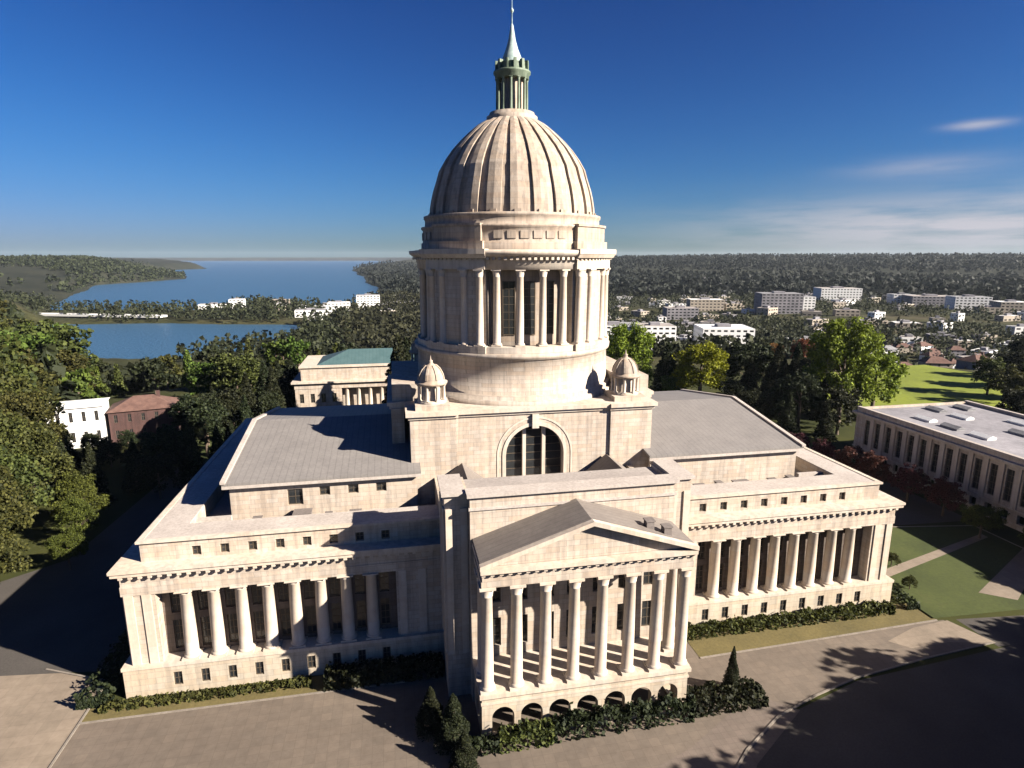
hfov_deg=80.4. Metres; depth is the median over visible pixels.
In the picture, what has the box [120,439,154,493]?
conifer tree
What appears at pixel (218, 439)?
conifer tree
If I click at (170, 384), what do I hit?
broadleaf tree
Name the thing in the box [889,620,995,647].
path
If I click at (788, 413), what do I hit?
conifer tree
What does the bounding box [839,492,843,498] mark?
attic window
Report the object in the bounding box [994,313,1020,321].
building
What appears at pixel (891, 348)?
house
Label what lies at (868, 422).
window
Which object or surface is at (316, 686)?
lawn
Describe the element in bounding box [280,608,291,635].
tall window
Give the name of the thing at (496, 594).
portico window
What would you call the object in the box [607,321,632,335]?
office block
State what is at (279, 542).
attic window
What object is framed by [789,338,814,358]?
broadleaf tree
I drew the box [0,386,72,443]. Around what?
broadleaf tree
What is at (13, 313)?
woods
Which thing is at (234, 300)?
office block
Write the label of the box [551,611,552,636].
portico window
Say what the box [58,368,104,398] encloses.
broadleaf tree
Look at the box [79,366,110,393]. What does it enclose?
broadleaf tree
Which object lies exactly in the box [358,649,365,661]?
basement window
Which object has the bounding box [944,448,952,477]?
window
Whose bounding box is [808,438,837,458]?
broadleaf tree
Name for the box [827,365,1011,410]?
lawn
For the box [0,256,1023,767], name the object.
ground
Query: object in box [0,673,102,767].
path
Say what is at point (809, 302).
office block
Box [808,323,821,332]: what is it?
building
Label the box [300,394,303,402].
window
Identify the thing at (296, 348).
broadleaf tree
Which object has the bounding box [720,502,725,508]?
attic window
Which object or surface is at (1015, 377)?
broadleaf tree
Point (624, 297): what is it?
building
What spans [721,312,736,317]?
building
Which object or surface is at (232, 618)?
tall window
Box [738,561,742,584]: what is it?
tall window
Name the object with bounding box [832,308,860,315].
building
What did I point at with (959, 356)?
building
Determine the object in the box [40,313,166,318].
low waterfront buildings
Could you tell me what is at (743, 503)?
attic window
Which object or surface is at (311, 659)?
basement window
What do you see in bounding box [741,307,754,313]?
building
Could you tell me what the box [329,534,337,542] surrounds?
attic window
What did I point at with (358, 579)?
upper window
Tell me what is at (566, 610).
portico window
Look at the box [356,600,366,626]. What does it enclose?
tall window
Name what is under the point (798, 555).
tall window
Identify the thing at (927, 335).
building
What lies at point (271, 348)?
broadleaf tree
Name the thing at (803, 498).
attic window
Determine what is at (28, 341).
broadleaf tree
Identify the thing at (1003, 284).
woods
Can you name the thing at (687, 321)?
building
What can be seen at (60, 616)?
driveway
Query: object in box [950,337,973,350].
building
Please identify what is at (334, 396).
window
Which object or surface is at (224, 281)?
water
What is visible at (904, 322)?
building
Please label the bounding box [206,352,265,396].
broadleaf tree
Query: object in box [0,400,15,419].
broadleaf tree
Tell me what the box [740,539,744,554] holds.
upper window
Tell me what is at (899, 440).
window
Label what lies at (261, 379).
conifer tree
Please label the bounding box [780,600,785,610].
basement window
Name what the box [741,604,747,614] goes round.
basement window
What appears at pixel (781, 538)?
upper window
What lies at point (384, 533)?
attic window
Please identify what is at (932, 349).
house
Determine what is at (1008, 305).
office block
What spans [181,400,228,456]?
broadleaf tree
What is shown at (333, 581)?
upper window
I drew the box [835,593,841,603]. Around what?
basement window
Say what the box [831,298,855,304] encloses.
building
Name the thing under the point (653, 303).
building
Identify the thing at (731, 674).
conifer tree
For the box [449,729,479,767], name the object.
conifer tree
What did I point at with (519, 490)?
capitol building
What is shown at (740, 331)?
office block
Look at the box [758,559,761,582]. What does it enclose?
tall window
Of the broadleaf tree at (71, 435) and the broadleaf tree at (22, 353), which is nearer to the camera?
the broadleaf tree at (71, 435)
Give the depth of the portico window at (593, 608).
74.50 m
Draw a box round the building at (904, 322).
[889,320,921,330]
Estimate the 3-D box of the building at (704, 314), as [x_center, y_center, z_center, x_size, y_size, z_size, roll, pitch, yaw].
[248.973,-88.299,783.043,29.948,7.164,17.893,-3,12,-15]
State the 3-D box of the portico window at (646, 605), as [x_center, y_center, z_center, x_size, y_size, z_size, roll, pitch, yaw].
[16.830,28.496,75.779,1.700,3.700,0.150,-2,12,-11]
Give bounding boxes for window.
[68,413,72,422]
[81,411,85,421]
[94,410,98,419]
[170,592,180,611]
[173,619,184,646]
[174,671,182,683]
[192,545,200,553]
[197,590,208,608]
[201,616,211,643]
[201,668,210,680]
[220,543,229,551]
[225,587,235,605]
[227,614,238,640]
[228,665,237,677]
[248,541,256,549]
[251,584,262,603]
[254,611,264,637]
[255,662,263,673]
[276,539,284,546]
[278,582,288,600]
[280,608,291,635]
[281,659,289,670]
[287,488,303,504]
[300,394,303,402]
[303,536,311,544]
[304,579,314,597]
[306,605,316,632]
[307,655,315,667]
[311,394,314,402]
[320,486,329,494]
[321,393,325,401]
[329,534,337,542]
[329,577,339,595]
[331,603,341,629]
[332,393,336,401]
[333,652,340,663]
[348,484,358,492]
[354,574,364,592]
[355,532,363,539]
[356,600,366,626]
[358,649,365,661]
[376,482,386,490]
[379,572,388,590]
[380,598,390,623]
[381,530,389,537]
[383,646,390,658]
[492,587,499,600]
[493,617,500,643]
[502,281,514,334]
[506,426,560,476]
[522,584,526,597]
[522,614,526,640]
[524,281,535,334]
[546,281,553,333]
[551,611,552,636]
[566,610,567,634]
[591,606,596,631]
[593,577,597,589]
[617,603,623,628]
[618,574,624,587]
[641,600,650,625]
[643,571,652,584]
[695,565,703,589]
[697,541,705,558]
[699,504,705,510]
[702,609,707,619]
[718,563,722,586]
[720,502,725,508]
[720,541,724,556]
[721,607,727,617]
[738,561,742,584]
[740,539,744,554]
[741,500,746,507]
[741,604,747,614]
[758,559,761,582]
[760,537,763,552]
[760,602,766,612]
[761,499,766,505]
[777,557,780,579]
[779,536,782,550]
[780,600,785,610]
[781,497,786,503]
[796,555,799,577]
[798,534,801,548]
[798,598,804,608]
[800,495,805,502]
[817,595,822,605]
[820,494,824,500]
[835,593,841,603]
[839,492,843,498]
[854,591,859,601]
[864,420,869,444]
[874,424,880,448]
[884,428,890,453]
[895,431,902,457]
[907,435,913,462]
[919,439,926,467]
[931,444,939,472]
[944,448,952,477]
[958,453,967,482]
[972,458,982,488]
[988,464,997,494]
[1003,469,1014,501]
[1020,489,1023,507]
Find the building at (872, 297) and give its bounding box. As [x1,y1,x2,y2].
[866,296,880,302]
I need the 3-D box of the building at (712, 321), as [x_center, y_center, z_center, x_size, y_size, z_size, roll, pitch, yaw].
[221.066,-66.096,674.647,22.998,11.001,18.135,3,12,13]
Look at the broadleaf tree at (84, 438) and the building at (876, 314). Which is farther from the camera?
the building at (876, 314)
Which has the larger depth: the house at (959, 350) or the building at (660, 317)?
the building at (660, 317)
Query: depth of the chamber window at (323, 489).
83.62 m
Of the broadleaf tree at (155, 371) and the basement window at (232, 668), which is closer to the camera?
the basement window at (232, 668)
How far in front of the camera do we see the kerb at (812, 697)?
75.86 m
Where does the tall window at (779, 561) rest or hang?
in the capitol building at (519, 490)
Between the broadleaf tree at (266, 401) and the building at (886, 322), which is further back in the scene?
the building at (886, 322)
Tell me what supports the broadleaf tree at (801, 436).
on the ground at (38, 532)
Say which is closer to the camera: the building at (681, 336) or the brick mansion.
the brick mansion
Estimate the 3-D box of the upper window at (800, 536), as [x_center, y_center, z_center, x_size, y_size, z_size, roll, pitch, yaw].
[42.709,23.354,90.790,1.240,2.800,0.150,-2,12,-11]
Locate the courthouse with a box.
[291,347,413,406]
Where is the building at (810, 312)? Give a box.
[800,309,821,315]
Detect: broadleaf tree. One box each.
[0,300,13,325]
[0,311,9,327]
[0,318,100,367]
[0,330,58,354]
[0,334,50,402]
[0,355,65,425]
[0,357,44,428]
[0,383,27,416]
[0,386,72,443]
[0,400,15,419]
[0,409,53,477]
[0,441,55,506]
[0,464,39,541]
[0,519,20,557]
[0,529,33,581]
[1,346,41,374]
[10,421,79,514]
[13,349,53,367]
[16,318,36,327]
[18,322,82,349]
[34,362,65,401]
[38,348,97,388]
[44,471,111,525]
[44,532,89,569]
[52,496,100,535]
[54,430,74,447]
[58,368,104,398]
[64,441,76,455]
[69,448,105,468]
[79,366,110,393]
[79,433,99,448]
[90,436,113,454]
[91,359,113,392]
[97,440,121,466]
[116,429,139,447]
[118,449,140,465]
[130,357,177,393]
[152,354,184,389]
[159,369,174,390]
[167,393,205,426]
[168,373,182,388]
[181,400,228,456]
[182,393,233,445]
[186,361,235,395]
[194,346,217,360]
[198,390,230,409]
[199,353,213,381]
[201,406,233,431]
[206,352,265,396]
[213,348,244,358]
[217,387,248,426]
[246,354,267,385]
[251,390,284,417]
[260,341,288,366]
[269,338,288,364]
[269,360,298,370]
[276,335,310,371]
[280,360,298,377]
[328,342,337,353]
[336,343,359,351]
[384,342,393,347]
[606,322,655,384]
[660,369,688,390]
[669,340,729,390]
[713,379,750,399]
[722,342,773,384]
[738,388,781,416]
[769,343,785,356]
[770,371,823,426]
[788,432,809,447]
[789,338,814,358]
[794,353,850,389]
[802,316,885,422]
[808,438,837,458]
[809,386,863,434]
[834,445,864,468]
[851,345,909,405]
[853,450,892,482]
[885,463,931,501]
[922,476,967,515]
[959,503,1009,538]
[970,355,1005,394]
[982,363,1021,403]
[994,387,1023,413]
[996,350,1023,371]
[1000,369,1023,395]
[1002,385,1023,411]
[1006,338,1023,364]
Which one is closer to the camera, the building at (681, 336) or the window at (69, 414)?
the window at (69, 414)
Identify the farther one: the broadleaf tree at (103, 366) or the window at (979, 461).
the broadleaf tree at (103, 366)
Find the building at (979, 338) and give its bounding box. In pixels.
[971,332,997,341]
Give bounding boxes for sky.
[0,0,1023,257]
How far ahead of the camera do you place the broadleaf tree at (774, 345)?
300.45 m
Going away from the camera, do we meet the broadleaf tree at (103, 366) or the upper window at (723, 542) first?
the upper window at (723, 542)
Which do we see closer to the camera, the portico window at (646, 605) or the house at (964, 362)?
the portico window at (646, 605)
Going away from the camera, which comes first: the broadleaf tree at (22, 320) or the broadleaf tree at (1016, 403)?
the broadleaf tree at (1016, 403)
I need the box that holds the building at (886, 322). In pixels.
[855,317,887,327]
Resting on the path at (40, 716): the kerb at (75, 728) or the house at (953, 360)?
the kerb at (75, 728)
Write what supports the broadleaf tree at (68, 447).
on the ground at (38, 532)
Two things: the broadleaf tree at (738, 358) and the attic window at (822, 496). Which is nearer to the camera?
the attic window at (822, 496)
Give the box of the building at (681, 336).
[676,334,692,342]
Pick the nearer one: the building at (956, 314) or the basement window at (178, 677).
the basement window at (178, 677)
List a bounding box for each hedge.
[73,629,129,709]
[98,675,311,714]
[323,651,443,691]
[469,732,499,757]
[497,717,554,754]
[552,691,696,743]
[686,676,768,717]
[687,599,895,640]
[891,583,920,610]
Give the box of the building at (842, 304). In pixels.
[826,300,846,307]
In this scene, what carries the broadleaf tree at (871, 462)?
on the ground at (38, 532)
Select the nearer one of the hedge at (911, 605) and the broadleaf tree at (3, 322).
the hedge at (911, 605)
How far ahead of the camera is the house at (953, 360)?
427.83 m
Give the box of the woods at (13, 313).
[0,296,85,401]
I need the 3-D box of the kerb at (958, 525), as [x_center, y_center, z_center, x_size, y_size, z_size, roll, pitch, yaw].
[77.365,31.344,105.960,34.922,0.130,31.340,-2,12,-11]
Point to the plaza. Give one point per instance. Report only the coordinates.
(370, 727)
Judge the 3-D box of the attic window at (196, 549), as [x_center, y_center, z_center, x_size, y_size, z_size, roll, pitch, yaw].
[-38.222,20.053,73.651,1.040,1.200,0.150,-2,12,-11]
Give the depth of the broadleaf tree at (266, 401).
180.14 m
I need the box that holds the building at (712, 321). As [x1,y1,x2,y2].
[699,319,719,323]
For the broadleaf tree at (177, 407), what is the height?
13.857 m
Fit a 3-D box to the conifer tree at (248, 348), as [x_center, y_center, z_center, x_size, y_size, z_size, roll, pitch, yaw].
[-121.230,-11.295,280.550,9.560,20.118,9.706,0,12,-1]
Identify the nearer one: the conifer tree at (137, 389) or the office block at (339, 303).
the conifer tree at (137, 389)
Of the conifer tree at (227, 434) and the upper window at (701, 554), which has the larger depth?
the conifer tree at (227, 434)
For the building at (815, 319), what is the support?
on the ground at (38, 532)
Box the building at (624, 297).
[617,295,632,299]
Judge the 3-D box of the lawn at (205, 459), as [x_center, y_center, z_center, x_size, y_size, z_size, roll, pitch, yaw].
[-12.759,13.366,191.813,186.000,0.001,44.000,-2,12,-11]
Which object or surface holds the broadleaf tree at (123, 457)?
on the ground at (38, 532)
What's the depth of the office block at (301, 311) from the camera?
839.57 m
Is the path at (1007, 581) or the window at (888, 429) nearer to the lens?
the path at (1007, 581)
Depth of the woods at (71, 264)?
2113.10 m
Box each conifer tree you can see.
[49,438,76,503]
[80,442,117,507]
[110,363,128,395]
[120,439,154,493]
[131,361,149,393]
[179,350,198,387]
[179,411,199,450]
[208,424,223,458]
[222,426,230,442]
[228,420,234,433]
[234,404,240,429]
[235,372,258,422]
[235,394,253,427]
[236,342,243,356]
[243,338,253,356]
[254,360,271,397]
[264,365,286,407]
[264,382,276,412]
[273,360,291,407]
[284,355,296,403]
[305,346,312,355]
[381,333,406,403]
[403,336,410,360]
[414,686,443,741]
[433,693,474,755]
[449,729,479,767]
[648,342,677,391]
[722,646,738,691]
[739,356,758,390]
[755,374,776,419]
[765,343,785,388]
[770,357,797,416]
[777,391,800,432]
[788,342,806,400]
[794,360,828,414]
[813,401,838,442]
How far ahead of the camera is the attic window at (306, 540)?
76.02 m
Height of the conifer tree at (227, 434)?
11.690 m
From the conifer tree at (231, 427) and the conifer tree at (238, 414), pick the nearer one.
the conifer tree at (231, 427)
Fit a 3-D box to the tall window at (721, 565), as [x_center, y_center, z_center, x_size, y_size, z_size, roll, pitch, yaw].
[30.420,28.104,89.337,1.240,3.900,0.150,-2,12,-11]
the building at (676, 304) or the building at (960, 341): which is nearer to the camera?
the building at (960, 341)
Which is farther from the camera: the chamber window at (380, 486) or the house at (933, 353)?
the house at (933, 353)
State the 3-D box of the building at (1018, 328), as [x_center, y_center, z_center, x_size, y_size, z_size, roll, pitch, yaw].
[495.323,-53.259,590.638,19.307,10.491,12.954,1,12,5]
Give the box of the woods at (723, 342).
[607,290,1023,367]
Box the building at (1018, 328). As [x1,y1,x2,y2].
[1005,324,1023,334]
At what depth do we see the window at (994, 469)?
123.76 m
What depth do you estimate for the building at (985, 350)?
465.80 m
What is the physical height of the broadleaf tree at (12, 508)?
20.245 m
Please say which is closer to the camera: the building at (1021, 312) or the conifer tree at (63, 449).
the conifer tree at (63, 449)
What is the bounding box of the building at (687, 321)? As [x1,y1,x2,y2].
[675,320,693,329]
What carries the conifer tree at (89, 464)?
on the ground at (38, 532)
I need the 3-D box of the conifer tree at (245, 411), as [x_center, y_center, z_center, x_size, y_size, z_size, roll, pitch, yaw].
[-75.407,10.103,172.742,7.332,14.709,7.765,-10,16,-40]
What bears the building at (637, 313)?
on the ground at (38, 532)
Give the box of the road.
[756,644,1023,767]
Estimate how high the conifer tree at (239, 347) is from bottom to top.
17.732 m
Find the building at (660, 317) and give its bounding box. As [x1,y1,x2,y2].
[656,315,666,322]
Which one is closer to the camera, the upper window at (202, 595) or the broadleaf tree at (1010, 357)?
the upper window at (202, 595)
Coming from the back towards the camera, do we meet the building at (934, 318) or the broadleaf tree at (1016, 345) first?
the building at (934, 318)
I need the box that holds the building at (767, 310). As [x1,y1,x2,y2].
[756,306,777,314]
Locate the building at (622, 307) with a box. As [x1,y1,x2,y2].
[611,305,628,310]
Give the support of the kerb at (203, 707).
on the plaza
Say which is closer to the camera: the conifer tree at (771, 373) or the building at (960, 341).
the conifer tree at (771, 373)
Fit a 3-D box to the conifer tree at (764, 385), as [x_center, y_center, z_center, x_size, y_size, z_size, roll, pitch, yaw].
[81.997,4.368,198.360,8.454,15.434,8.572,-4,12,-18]
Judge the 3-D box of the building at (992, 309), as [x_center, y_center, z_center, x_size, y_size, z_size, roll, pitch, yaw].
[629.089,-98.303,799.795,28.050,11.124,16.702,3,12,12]
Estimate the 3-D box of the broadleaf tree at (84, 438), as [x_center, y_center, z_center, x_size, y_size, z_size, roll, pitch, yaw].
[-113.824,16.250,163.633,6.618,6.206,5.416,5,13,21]
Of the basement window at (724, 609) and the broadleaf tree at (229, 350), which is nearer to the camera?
the basement window at (724, 609)
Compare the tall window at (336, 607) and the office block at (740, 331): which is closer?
the tall window at (336, 607)
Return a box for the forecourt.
[656,700,799,767]
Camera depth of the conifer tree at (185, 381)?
272.31 m
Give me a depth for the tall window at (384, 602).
80.31 m
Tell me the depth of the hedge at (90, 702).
74.95 m
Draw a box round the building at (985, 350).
[970,347,997,356]
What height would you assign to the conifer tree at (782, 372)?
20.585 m
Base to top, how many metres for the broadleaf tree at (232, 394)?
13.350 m
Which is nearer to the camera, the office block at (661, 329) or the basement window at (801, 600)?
the basement window at (801, 600)
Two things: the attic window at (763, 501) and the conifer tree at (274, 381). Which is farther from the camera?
the conifer tree at (274, 381)
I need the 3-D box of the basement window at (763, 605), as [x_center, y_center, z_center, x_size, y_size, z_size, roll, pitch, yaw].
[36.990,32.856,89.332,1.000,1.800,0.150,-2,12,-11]
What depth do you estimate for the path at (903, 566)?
108.41 m
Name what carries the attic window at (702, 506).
in the capitol building at (519, 490)
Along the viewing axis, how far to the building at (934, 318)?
683.55 m
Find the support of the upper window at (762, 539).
in the capitol building at (519, 490)
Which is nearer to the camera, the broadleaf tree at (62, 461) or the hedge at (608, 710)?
the hedge at (608, 710)
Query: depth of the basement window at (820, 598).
91.10 m
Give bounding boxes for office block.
[198,302,226,308]
[228,298,245,308]
[294,308,327,317]
[327,300,349,312]
[356,293,379,306]
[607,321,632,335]
[634,322,676,349]
[662,305,698,319]
[686,297,724,310]
[693,323,754,345]
[753,291,803,313]
[803,296,815,309]
[813,286,862,300]
[886,292,914,303]
[901,294,945,306]
[944,294,992,309]
[989,299,1023,313]
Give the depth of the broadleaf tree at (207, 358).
238.40 m
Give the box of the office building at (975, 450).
[852,400,1023,532]
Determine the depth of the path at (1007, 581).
100.06 m
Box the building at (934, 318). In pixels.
[928,316,945,321]
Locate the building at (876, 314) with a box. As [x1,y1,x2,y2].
[867,310,885,318]
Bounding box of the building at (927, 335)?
[924,332,956,342]
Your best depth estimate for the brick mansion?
177.02 m
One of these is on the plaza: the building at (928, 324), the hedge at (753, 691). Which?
the hedge at (753, 691)
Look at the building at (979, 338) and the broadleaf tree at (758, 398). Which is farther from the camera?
the building at (979, 338)
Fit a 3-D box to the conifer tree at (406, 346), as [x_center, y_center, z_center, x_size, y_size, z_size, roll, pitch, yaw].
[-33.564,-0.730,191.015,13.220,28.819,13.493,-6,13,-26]
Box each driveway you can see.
[0,468,191,675]
[809,447,968,525]
[956,615,1023,646]
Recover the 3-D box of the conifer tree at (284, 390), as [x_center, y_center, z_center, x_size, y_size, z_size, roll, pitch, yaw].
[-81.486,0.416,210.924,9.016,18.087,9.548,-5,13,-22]
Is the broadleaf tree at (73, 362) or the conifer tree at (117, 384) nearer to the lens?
the broadleaf tree at (73, 362)
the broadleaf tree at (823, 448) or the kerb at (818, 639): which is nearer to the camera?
the kerb at (818, 639)
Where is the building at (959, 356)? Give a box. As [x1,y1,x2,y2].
[955,354,990,357]
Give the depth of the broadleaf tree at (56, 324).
224.33 m
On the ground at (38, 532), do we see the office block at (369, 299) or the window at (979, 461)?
the office block at (369, 299)
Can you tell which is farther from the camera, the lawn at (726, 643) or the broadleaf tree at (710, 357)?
the broadleaf tree at (710, 357)
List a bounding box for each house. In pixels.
[44,397,110,448]
[876,344,898,354]
[892,342,912,352]
[896,360,911,364]
[910,340,933,351]
[918,354,953,367]
[919,350,944,358]
[920,347,942,353]
[944,344,965,355]
[949,357,962,367]
[955,352,990,369]
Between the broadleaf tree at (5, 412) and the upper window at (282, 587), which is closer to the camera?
the upper window at (282, 587)
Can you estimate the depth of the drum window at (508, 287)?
90.15 m
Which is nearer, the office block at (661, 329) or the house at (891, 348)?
the house at (891, 348)
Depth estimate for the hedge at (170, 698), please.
73.56 m
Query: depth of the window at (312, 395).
203.52 m
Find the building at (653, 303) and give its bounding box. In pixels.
[649,301,659,307]
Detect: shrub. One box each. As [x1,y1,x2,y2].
[888,552,901,565]
[901,575,918,588]
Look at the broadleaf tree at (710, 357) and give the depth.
208.27 m
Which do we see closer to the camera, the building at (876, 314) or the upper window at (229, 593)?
the upper window at (229, 593)
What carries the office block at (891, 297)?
on the ground at (38, 532)
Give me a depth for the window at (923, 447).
140.12 m
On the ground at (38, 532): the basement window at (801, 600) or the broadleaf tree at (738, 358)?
the broadleaf tree at (738, 358)
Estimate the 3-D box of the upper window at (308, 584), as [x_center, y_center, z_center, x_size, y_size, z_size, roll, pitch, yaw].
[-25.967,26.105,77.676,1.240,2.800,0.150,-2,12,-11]
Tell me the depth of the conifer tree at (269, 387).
191.07 m
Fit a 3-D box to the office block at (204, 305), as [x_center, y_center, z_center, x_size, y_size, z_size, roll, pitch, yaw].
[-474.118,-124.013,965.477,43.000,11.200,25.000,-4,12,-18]
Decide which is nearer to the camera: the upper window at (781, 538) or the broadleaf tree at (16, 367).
the upper window at (781, 538)
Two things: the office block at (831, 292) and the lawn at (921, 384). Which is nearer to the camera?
the lawn at (921, 384)
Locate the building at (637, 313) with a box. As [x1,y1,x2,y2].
[631,309,648,316]
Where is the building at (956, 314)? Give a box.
[950,311,964,320]
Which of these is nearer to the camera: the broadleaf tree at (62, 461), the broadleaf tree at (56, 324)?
the broadleaf tree at (62, 461)
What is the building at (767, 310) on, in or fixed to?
on the ground at (38, 532)
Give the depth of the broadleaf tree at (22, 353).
195.71 m
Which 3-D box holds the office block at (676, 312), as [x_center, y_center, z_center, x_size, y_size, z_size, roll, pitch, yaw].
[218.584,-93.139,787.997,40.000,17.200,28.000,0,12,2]
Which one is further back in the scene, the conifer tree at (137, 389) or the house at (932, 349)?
the house at (932, 349)
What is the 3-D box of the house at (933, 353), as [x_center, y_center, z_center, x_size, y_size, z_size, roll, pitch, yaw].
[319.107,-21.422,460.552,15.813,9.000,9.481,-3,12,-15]
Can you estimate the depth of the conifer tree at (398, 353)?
181.96 m
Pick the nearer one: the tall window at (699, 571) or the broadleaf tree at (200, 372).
the tall window at (699, 571)
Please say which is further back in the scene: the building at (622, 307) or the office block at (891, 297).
the office block at (891, 297)
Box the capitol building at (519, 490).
[107,8,905,736]
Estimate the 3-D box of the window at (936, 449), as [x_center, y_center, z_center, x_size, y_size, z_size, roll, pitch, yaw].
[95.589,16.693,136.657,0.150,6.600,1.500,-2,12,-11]
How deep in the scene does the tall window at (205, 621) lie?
76.17 m
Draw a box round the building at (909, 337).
[894,334,922,344]
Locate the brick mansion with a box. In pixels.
[105,390,180,442]
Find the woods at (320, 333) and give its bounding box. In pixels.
[0,289,354,363]
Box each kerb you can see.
[45,668,104,767]
[80,681,404,724]
[700,619,937,658]
[736,641,994,767]
[893,525,1023,548]
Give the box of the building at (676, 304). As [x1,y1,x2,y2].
[665,302,685,306]
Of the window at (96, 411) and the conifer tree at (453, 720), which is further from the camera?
the window at (96, 411)
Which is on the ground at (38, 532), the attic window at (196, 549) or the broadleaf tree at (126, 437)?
the broadleaf tree at (126, 437)
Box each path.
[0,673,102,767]
[886,534,986,576]
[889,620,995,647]
[979,549,1023,599]
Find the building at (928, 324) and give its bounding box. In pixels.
[926,320,952,331]
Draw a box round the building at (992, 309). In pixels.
[973,305,1004,313]
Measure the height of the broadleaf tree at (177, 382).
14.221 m
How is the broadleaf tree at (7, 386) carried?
on the ground at (38, 532)
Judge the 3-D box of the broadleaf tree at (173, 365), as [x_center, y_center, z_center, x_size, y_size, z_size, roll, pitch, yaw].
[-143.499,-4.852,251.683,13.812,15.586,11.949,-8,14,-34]
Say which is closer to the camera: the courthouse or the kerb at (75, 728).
the kerb at (75, 728)
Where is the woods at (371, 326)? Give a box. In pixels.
[335,289,420,348]
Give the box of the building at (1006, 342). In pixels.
[993,340,1010,349]
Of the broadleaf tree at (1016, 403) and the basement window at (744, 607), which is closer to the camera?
the basement window at (744, 607)
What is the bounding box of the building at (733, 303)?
[724,301,743,309]
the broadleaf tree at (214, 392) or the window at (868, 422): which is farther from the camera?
the broadleaf tree at (214, 392)
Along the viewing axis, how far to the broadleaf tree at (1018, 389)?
193.22 m
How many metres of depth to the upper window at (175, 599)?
74.71 m
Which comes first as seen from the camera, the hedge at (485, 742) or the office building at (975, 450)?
the hedge at (485, 742)
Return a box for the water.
[37,261,393,358]
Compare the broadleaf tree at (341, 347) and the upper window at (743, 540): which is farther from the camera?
the broadleaf tree at (341, 347)
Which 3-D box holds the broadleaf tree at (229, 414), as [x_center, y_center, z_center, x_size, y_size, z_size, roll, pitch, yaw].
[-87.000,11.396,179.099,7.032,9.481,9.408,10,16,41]
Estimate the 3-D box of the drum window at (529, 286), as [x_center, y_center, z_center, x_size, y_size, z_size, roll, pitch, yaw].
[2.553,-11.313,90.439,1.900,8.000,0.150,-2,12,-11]
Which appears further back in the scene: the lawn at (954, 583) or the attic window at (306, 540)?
the lawn at (954, 583)
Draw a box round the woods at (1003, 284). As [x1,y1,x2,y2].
[353,252,1023,300]
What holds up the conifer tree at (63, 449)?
on the ground at (38, 532)
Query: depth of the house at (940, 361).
314.66 m
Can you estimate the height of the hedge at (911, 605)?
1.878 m
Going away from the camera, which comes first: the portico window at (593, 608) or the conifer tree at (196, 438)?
the portico window at (593, 608)
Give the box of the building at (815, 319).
[804,317,828,325]
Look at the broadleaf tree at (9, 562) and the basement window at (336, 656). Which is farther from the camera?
the broadleaf tree at (9, 562)
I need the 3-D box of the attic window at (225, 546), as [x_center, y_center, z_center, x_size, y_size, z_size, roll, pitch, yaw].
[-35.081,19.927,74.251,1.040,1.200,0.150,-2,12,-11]
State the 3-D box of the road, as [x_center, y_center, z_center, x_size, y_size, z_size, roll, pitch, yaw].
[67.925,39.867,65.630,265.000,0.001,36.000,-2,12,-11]
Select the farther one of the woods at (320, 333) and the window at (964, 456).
the woods at (320, 333)
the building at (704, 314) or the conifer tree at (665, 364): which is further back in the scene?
the building at (704, 314)
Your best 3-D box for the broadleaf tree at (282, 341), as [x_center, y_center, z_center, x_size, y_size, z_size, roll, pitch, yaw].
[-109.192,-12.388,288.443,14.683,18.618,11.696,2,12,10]
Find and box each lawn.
[82,667,406,721]
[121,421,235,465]
[687,602,933,656]
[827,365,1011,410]
[887,526,1023,617]
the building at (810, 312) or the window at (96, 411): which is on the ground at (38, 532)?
the building at (810, 312)
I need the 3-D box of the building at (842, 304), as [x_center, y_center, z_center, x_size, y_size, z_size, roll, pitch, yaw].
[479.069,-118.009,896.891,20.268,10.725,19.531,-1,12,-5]
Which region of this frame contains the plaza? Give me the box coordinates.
[52,620,983,767]
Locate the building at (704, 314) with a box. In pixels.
[696,313,718,318]
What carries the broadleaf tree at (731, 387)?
on the ground at (38, 532)
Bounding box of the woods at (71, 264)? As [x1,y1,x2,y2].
[0,254,185,292]
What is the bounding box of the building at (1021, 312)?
[1013,310,1023,319]
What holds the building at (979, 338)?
on the ground at (38, 532)
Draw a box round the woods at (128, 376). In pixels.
[97,357,164,397]
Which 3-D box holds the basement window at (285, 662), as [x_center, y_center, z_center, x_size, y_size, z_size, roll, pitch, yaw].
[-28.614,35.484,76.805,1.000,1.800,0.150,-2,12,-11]
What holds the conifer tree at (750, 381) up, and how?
on the ground at (38, 532)
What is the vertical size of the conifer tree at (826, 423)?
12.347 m
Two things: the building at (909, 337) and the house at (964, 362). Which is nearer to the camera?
the house at (964, 362)
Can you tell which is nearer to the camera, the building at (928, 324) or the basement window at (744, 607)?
the basement window at (744, 607)
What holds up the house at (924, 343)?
on the ground at (38, 532)
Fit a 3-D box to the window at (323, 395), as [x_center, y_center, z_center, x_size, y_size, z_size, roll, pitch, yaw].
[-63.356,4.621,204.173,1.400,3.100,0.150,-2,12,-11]
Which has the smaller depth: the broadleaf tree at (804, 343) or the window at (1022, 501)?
the window at (1022, 501)
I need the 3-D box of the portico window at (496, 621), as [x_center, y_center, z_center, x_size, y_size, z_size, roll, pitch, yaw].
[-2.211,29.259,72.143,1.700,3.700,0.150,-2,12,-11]
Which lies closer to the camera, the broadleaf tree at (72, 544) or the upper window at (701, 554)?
the upper window at (701, 554)
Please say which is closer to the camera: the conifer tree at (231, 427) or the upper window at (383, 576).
the upper window at (383, 576)
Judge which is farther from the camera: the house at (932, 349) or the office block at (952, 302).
the office block at (952, 302)

